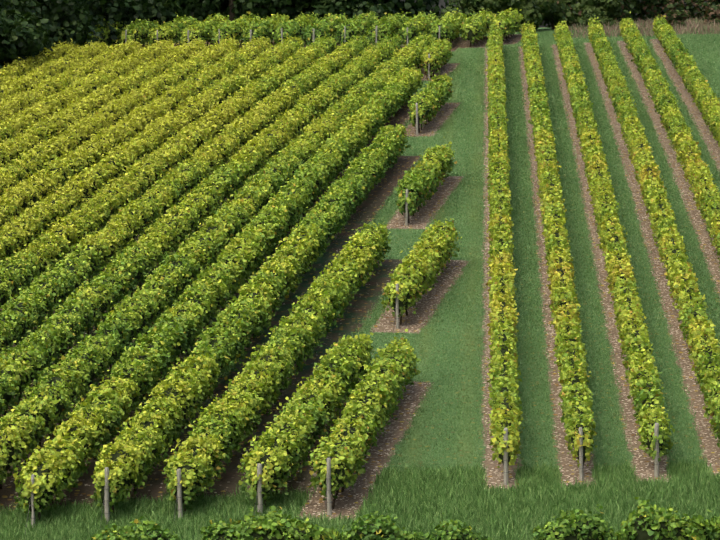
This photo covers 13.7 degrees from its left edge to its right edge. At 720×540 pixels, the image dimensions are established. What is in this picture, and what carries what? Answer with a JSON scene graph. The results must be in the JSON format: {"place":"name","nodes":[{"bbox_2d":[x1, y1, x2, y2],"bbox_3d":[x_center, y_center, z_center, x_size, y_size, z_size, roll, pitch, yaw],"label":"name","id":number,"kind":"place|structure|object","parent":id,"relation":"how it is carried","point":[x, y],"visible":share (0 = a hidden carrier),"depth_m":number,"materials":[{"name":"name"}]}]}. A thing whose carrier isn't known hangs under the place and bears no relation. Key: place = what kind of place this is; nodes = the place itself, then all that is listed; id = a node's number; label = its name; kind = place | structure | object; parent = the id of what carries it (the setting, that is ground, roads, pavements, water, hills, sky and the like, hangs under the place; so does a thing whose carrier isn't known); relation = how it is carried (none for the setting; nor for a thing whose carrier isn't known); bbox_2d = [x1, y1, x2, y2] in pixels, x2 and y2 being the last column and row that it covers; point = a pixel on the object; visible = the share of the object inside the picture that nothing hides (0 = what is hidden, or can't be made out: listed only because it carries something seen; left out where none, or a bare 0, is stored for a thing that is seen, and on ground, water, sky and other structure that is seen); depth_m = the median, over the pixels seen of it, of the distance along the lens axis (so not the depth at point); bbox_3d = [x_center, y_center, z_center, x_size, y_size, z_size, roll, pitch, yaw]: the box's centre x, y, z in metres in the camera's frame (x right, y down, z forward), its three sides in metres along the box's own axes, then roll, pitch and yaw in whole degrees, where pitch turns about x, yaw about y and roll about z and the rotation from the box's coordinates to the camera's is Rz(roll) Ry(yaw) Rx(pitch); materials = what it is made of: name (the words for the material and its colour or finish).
{"place":"outdoors","nodes":[
{"label":"outdoors","id":0,"kind":"place"},
{"bbox_2d":[0,27,719,538],"bbox_3d":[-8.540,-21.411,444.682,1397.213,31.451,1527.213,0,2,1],"label":"terrain","id":1,"kind":"structure","parent":0,"point":[348,499],"depth_m":76.30,"materials":[{"name":"green plant"}]},
{"bbox_2d":[0,8,3,67],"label":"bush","id":2,"kind":"object","parent":1,"relation":"on","point":[1,21],"visible":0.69,"depth_m":124.15,"materials":[{"name":"green plant"}]},
{"bbox_2d":[0,0,40,63],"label":"tree","id":3,"kind":"object","parent":1,"relation":"on","point":[21,7],"depth_m":131.38,"materials":[{"name":"green plant"}]},
{"bbox_2d":[0,8,52,68],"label":"bush","id":4,"kind":"object","parent":1,"relation":"on","point":[14,44],"depth_m":126.10,"materials":[{"name":"green plant"}]},
{"bbox_2d":[25,474,35,531],"bbox_3d":[-6.281,4.574,58.752,0.141,1.474,2.352,0,2,10],"label":"trellis post","id":5,"kind":"object","parent":1,"relation":"on","point":[33,517],"visible":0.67,"depth_m":58.27,"materials":[{"name":"grey wood"}]},
{"bbox_2d":[0,38,78,86],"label":"vine foliage","id":6,"kind":"object","parent":1,"relation":"on","point":[27,65],"visible":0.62,"depth_m":126.53,"materials":[{"name":"green plant"}]},
{"bbox_2d":[10,0,103,50],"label":"tree","id":7,"kind":"object","parent":1,"relation":"on","point":[57,6],"depth_m":134.26,"materials":[{"name":"green plant"}]},
{"bbox_2d":[44,1,92,44],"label":"tree","id":8,"kind":"object","parent":1,"relation":"on","point":[82,17],"depth_m":135.68,"materials":[{"name":"green plant"}]},
{"bbox_2d":[35,0,120,47],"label":"tree","id":9,"kind":"object","parent":1,"relation":"on","point":[113,32],"visible":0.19,"depth_m":138.86,"materials":[{"name":"green plant"}]},
{"bbox_2d":[0,38,173,145],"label":"vine foliage","id":10,"kind":"object","parent":1,"relation":"on","point":[102,75],"visible":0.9,"depth_m":119.78,"materials":[{"name":"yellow plant"}]},
{"bbox_2d":[100,467,110,526],"bbox_3d":[-4.895,4.495,59.069,0.163,1.482,2.351,0,2,5],"label":"trellis post","id":11,"kind":"object","parent":1,"relation":"on","point":[106,501],"visible":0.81,"depth_m":58.52,"materials":[{"name":"grey wood"}]},
{"bbox_2d":[77,0,143,44],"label":"tree","id":12,"kind":"object","parent":1,"relation":"on","point":[111,11],"depth_m":142.68,"materials":[{"name":"green plant"}]},
{"bbox_2d":[82,0,189,38],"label":"tree","id":13,"kind":"object","parent":1,"relation":"on","point":[150,6],"depth_m":146.37,"materials":[{"name":"green plant"}]},
{"bbox_2d":[0,32,271,229],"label":"vine foliage","id":14,"kind":"object","parent":1,"relation":"on","point":[24,189],"visible":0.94,"depth_m":107.99,"materials":[{"name":"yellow plant"}]},
{"bbox_2d":[132,0,181,24],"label":"tree","id":15,"kind":"object","parent":1,"relation":"on","point":[161,12],"visible":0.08,"depth_m":150.61,"materials":[{"name":"green plant"}]},
{"bbox_2d":[174,463,188,519],"bbox_3d":[-3.430,4.439,59.238,0.149,1.485,2.351,0,2,12],"label":"trellis post","id":16,"kind":"object","parent":1,"relation":"on","point":[179,495],"visible":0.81,"depth_m":58.69,"materials":[{"name":"grey wood"}]},
{"bbox_2d":[0,33,370,361],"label":"vine foliage","id":17,"kind":"object","parent":1,"relation":"on","point":[162,153],"visible":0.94,"depth_m":93.70,"materials":[{"name":"green plant"}]},
{"bbox_2d":[146,1,227,20],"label":"hedge tree","id":18,"kind":"object","parent":1,"relation":"on","point":[223,14],"depth_m":152.25,"materials":[{"name":"green plant"}]},
{"bbox_2d":[159,0,238,23],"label":"hedge tree","id":19,"kind":"object","parent":1,"relation":"on","point":[201,8],"visible":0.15,"depth_m":150.66,"materials":[{"name":"green plant"}]},
{"bbox_2d":[166,0,237,21],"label":"hedge tree","id":20,"kind":"object","parent":1,"relation":"on","point":[185,4],"depth_m":150.15,"materials":[{"name":"green plant"}]},
{"bbox_2d":[0,29,435,513],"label":"vine foliage","id":21,"kind":"object","parent":1,"relation":"on","point":[392,92],"visible":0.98,"depth_m":77.96,"materials":[{"name":"green plant"}]},
{"bbox_2d":[90,121,410,512],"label":"vine foliage","id":22,"kind":"object","parent":1,"relation":"on","point":[292,269],"visible":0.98,"depth_m":67.09,"materials":[{"name":"green plant"}]},
{"bbox_2d":[254,463,263,513],"bbox_3d":[-1.872,4.361,59.475,0.160,1.480,2.351,0,2,13],"label":"trellis post","id":23,"kind":"object","parent":1,"relation":"on","point":[259,493],"visible":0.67,"depth_m":58.98,"materials":[{"name":"grey wood"}]},
{"bbox_2d":[223,0,306,20],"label":"hedge tree","id":24,"kind":"object","parent":1,"relation":"on","point":[284,7],"depth_m":149.93,"materials":[{"name":"green plant"}]},
{"bbox_2d":[235,0,337,19],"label":"hedge tree","id":25,"kind":"object","parent":1,"relation":"on","point":[319,11],"depth_m":149.69,"materials":[{"name":"green plant"}]},
{"bbox_2d":[324,458,332,514],"bbox_3d":[-0.560,4.313,59.587,0.160,1.479,2.351,0,2,6],"label":"trellis post","id":26,"kind":"object","parent":1,"relation":"on","point":[328,478],"visible":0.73,"depth_m":59.03,"materials":[{"name":"grey wood"}]},
{"bbox_2d":[297,0,376,19],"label":"hedge tree","id":27,"kind":"object","parent":1,"relation":"on","point":[337,8],"depth_m":150.25,"materials":[{"name":"green plant"}]},
{"bbox_2d":[308,0,394,20],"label":"hedge tree","id":28,"kind":"object","parent":1,"relation":"on","point":[356,11],"visible":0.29,"depth_m":149.69,"materials":[{"name":"green plant"}]},
{"bbox_2d":[0,34,717,520],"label":"grapevine trunks","id":29,"kind":"object","parent":1,"relation":"on","point":[252,334],"visible":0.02,"depth_m":76.12,"materials":[{"name":"brown plant"}]},
{"bbox_2d":[147,11,259,45],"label":"vine foliage","id":30,"kind":"object","parent":29,"relation":"attached to","point":[203,26],"visible":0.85,"depth_m":140.95,"materials":[{"name":"green plant"}]},
{"bbox_2d":[240,10,348,45],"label":"vine foliage","id":31,"kind":"object","parent":29,"relation":"attached to","point":[268,23],"visible":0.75,"depth_m":140.85,"materials":[{"name":"green plant"}]},
{"bbox_2d":[87,8,523,45],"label":"vine foliage","id":32,"kind":"object","parent":29,"relation":"attached to","point":[479,18],"visible":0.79,"depth_m":141.49,"materials":[{"name":"green plant"}]},
{"bbox_2d":[334,9,438,44],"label":"vine foliage","id":33,"kind":"object","parent":29,"relation":"attached to","point":[395,20],"visible":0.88,"depth_m":140.98,"materials":[{"name":"green plant"}]},
{"bbox_2d":[429,8,466,41],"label":"vine foliage","id":34,"kind":"object","parent":29,"relation":"attached to","point":[452,22],"visible":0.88,"depth_m":140.44,"materials":[{"name":"green plant"}]},
{"bbox_2d":[0,14,719,511],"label":"leaves","id":35,"kind":"object","parent":1,"relation":"on","point":[212,342],"visible":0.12,"depth_m":79.14,"materials":[{"name":"green plant"}]},
{"bbox_2d":[308,137,461,499],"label":"vine foliage","id":36,"kind":"object","parent":1,"relation":"on","point":[357,439],"visible":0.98,"depth_m":68.20,"materials":[{"name":"green plant"}]},
{"bbox_2d":[393,284,399,331],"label":"trellis post","id":37,"kind":"object","parent":1,"relation":"on","point":[397,308],"visible":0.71,"depth_m":75.64,"materials":[{"name":"grey wood"}]},
{"bbox_2d":[89,496,719,539],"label":"bushes","id":38,"kind":"object","parent":1,"relation":"on","point":[270,518],"visible":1,"depth_m":54.93,"materials":[{"name":"green plant"}]},
{"bbox_2d":[403,189,407,225],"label":"trellis post","id":39,"kind":"object","parent":1,"relation":"on","point":[406,215],"visible":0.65,"depth_m":89.63,"materials":[{"name":"grey wood"}]},
{"bbox_2d":[364,0,447,17],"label":"tree","id":40,"kind":"object","parent":1,"relation":"on","point":[413,7],"depth_m":159.12,"materials":[{"name":"green plant"}]},
{"bbox_2d":[415,103,418,134],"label":"trellis post","id":41,"kind":"object","parent":1,"relation":"on","point":[416,125],"visible":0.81,"depth_m":108.24,"materials":[{"name":"grey wood"}]},
{"bbox_2d":[427,54,429,79],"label":"trellis post","id":42,"kind":"object","parent":1,"relation":"on","point":[428,68],"visible":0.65,"depth_m":125.89,"materials":[{"name":"grey wood"}]},
{"bbox_2d":[407,37,453,126],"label":"vine foliage","id":43,"kind":"object","parent":1,"relation":"on","point":[432,90],"visible":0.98,"depth_m":114.08,"materials":[{"name":"green plant"}]},
{"bbox_2d":[439,0,490,19],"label":"scrub bush","id":44,"kind":"object","parent":1,"relation":"on","point":[469,6],"depth_m":152.48,"materials":[{"name":"green plant"}]},
{"bbox_2d":[485,23,524,467],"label":"vine foliage","id":45,"kind":"object","parent":1,"relation":"on","point":[495,265],"visible":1,"depth_m":77.26,"materials":[{"name":"green plant"}]},
{"bbox_2d":[503,428,508,490],"bbox_3d":[2.980,3.856,61.478,0.158,1.477,2.353,0,2,1],"label":"trellis post","id":46,"kind":"object","parent":1,"relation":"on","point":[505,471],"visible":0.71,"depth_m":60.98,"materials":[{"name":"grey wood"}]},
{"bbox_2d":[314,327,719,492],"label":"turf blades","id":47,"kind":"object","parent":1,"relation":"on","point":[617,413],"visible":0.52,"depth_m":67.73,"materials":[{"name":"green plant"}]},
{"bbox_2d":[483,0,555,31],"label":"tree","id":48,"kind":"object","parent":1,"relation":"on","point":[534,8],"depth_m":150.51,"materials":[{"name":"green plant"}]},
{"bbox_2d":[351,206,719,334],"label":"turf blades","id":49,"kind":"object","parent":1,"relation":"on","point":[534,239],"visible":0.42,"depth_m":82.36,"materials":[{"name":"green plant"}]},
{"bbox_2d":[366,27,719,121],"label":"turf blades","id":50,"kind":"object","parent":1,"relation":"on","point":[546,43],"visible":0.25,"depth_m":126.66,"materials":[{"name":"green plant"}]},
{"bbox_2d":[375,117,719,212],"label":"turf blades","id":51,"kind":"object","parent":1,"relation":"on","point":[459,155],"visible":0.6,"depth_m":101.14,"materials":[{"name":"green plant"}]},
{"bbox_2d":[540,0,582,29],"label":"scrub bush","id":52,"kind":"object","parent":1,"relation":"on","point":[569,12],"depth_m":152.36,"materials":[{"name":"green plant"}]},
{"bbox_2d":[578,415,583,483],"bbox_3d":[4.516,3.787,61.637,0.173,1.480,2.353,0,2,1],"label":"trellis post","id":53,"kind":"object","parent":1,"relation":"on","point":[581,468],"visible":0.6,"depth_m":61.12,"materials":[{"name":"grey wood"}]},
{"bbox_2d":[577,0,621,26],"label":"scrub bush","id":54,"kind":"object","parent":1,"relation":"on","point":[607,11],"visible":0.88,"depth_m":151.62,"materials":[{"name":"green plant"}]},
{"bbox_2d":[519,12,719,466],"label":"vine foliage","id":55,"kind":"object","parent":1,"relation":"on","point":[633,360],"visible":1,"depth_m":85.55,"materials":[{"name":"green plant"}]},
{"bbox_2d":[615,0,669,23],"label":"scrub bush","id":56,"kind":"object","parent":1,"relation":"on","point":[632,7],"depth_m":159.22,"materials":[{"name":"green plant"}]},
{"bbox_2d":[567,15,719,38],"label":"dry weed stems","id":57,"kind":"object","parent":1,"relation":"on","point":[691,25],"visible":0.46,"depth_m":147.09,"materials":[{"name":"brown plant"}]},
{"bbox_2d":[654,423,659,478],"bbox_3d":[6.076,3.717,61.795,0.162,1.488,2.353,0,2,1],"label":"trellis post","id":58,"kind":"object","parent":1,"relation":"on","point":[656,463],"visible":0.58,"depth_m":61.27,"materials":[{"name":"grey wood"}]},
{"bbox_2d":[631,0,705,19],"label":"tree","id":59,"kind":"object","parent":1,"relation":"on","point":[672,4],"depth_m":159.55,"materials":[{"name":"green plant"}]},
{"bbox_2d":[658,9,690,26],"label":"scrub bush","id":60,"kind":"object","parent":1,"relation":"on","point":[672,17],"visible":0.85,"depth_m":148.91,"materials":[{"name":"green plant"}]},
{"bbox_2d":[674,0,719,20],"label":"scrub bush","id":61,"kind":"object","parent":1,"relation":"on","point":[694,9],"depth_m":160.26,"materials":[{"name":"green plant"}]},
{"bbox_2d":[701,2,719,24],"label":"scrub bush","id":62,"kind":"object","parent":1,"relation":"on","point":[712,13],"depth_m":150.93,"materials":[{"name":"green plant"}]},
{"bbox_2d":[0,456,719,539],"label":"headland grass","id":63,"kind":"structure","parent":0,"point":[689,490],"depth_m":59.34,"materials":[{"name":"green plant"}]},
{"bbox_2d":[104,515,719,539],"bbox_3d":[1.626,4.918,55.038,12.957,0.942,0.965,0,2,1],"label":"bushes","id":64,"kind":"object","parent":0,"point":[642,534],"visible":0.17,"depth_m":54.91,"materials":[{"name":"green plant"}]},
{"bbox_2d":[158,0,706,27],"label":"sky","id":65,"kind":"structure","parent":0,"point":[443,3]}
]}

